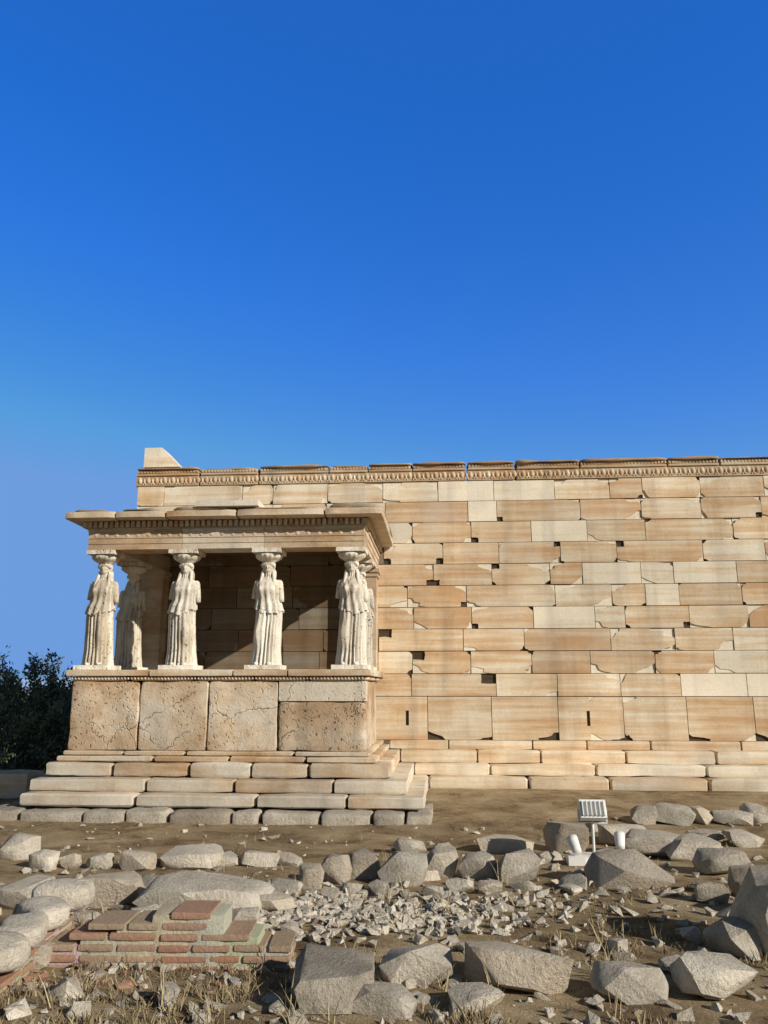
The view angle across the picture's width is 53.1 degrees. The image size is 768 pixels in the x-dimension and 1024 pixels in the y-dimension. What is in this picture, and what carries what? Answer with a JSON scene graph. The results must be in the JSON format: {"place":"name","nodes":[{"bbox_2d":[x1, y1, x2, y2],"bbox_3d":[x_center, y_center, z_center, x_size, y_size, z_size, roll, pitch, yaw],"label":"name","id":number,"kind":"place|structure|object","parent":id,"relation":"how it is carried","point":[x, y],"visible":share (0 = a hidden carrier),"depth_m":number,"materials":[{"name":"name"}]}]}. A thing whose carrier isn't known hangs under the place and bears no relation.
{"place":"outdoors","nodes":[
{"label":"outdoors","id":0,"kind":"place"},
{"bbox_2d":[3,678,72,686],"bbox_3d":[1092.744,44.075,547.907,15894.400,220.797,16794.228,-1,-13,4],"label":"hills","id":1,"kind":"structure","parent":0,"point":[27,685],"depth_m":8030.26,"materials":[{"name":"blue"}]},
{"bbox_2d":[0,687,767,1023],"bbox_3d":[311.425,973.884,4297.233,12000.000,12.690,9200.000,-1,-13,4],"label":"ground","id":2,"kind":"structure","parent":0,"point":[504,811],"depth_m":8.52,"materials":[{"name":"brown soil"}]},
{"bbox_2d":[0,769,44,798],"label":"wall","id":3,"kind":"structure","parent":2,"relation":"on","point":[14,783],"depth_m":15.61,"materials":[{"name":"stone"}]},
{"bbox_2d":[0,645,73,775],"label":"olive","id":4,"kind":"object","parent":2,"relation":"on","point":[48,704],"depth_m":20.21,"materials":[{"name":"green plant"}]},
{"bbox_2d":[0,900,295,1002],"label":"bricks","id":5,"kind":"object","parent":2,"relation":"on","point":[212,933],"visible":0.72,"depth_m":5.44,"materials":[{"name":"red brick"}]},
{"bbox_2d":[0,801,432,825],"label":"foundation","id":6,"kind":"object","parent":2,"relation":"on","point":[346,816],"visible":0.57,"depth_m":12.49,"materials":[{"name":"beige stone"}]},
{"bbox_2d":[20,680,428,809],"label":"porch steps","id":7,"kind":"structure","parent":2,"relation":"on","point":[378,774],"depth_m":13.19,"materials":[{"name":"beige stone"}]},
{"bbox_2d":[67,680,375,751],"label":"porch orthostates","id":8,"kind":"object","parent":7,"relation":"on","point":[191,715],"visible":0.98,"depth_m":13.79,"materials":[{"name":"beige stone"}]},
{"bbox_2d":[66,669,383,681],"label":"molding","id":9,"kind":"structure","parent":8,"relation":"on","point":[251,675],"depth_m":13.87,"materials":[{"name":"beige stone"}]},
{"bbox_2d":[73,547,376,669],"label":"caryatid statues","id":10,"kind":"object","parent":9,"relation":"on","point":[354,594],"visible":0.99,"depth_m":14.42,"materials":[{"name":"beige stone"}]},
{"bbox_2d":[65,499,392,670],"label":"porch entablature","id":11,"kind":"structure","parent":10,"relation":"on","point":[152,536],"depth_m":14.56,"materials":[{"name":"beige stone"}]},
{"bbox_2d":[0,802,767,1019],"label":"rocks","id":12,"kind":"object","parent":2,"relation":"on","point":[740,930],"visible":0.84,"depth_m":7.36,"materials":[{"name":"grey stone"}]},
{"bbox_2d":[0,817,767,1023],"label":"rubble","id":13,"kind":"object","parent":2,"relation":"on","point":[352,911],"visible":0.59,"depth_m":6.56,"materials":[{"name":"grey stone"}]},
{"bbox_2d":[0,830,767,1023],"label":"dry grass","id":14,"kind":"structure","parent":2,"relation":"on","point":[87,1018],"depth_m":4.86,"materials":[{"name":"beige plant"}]},
{"bbox_2d":[137,475,767,740],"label":"block wall","id":15,"kind":"structure","parent":2,"relation":"on","point":[624,609],"depth_m":17.00,"materials":[{"name":"beige stone"}]},
{"bbox_2d":[566,799,624,865],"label":"floodlights","id":16,"kind":"object","parent":2,"relation":"on","point":[592,812],"visible":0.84,"depth_m":9.51,"materials":[{"name":"white metal"}]},
{"bbox_2d":[0,0,767,678],"label":"sky","id":17,"kind":"structure","parent":0,"point":[257,234],"materials":[{"name":"blue"}]},
{"bbox_2d":[136,448,767,487],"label":"cornice","id":18,"kind":"structure","parent":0,"point":[163,467],"depth_m":17.75,"materials":[{"name":"beige stone"}]},
{"bbox_2d":[390,740,767,791],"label":"stone steps","id":19,"kind":"structure","parent":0,"point":[658,766],"depth_m":15.64,"materials":[{"name":"beige stone"}]}
]}

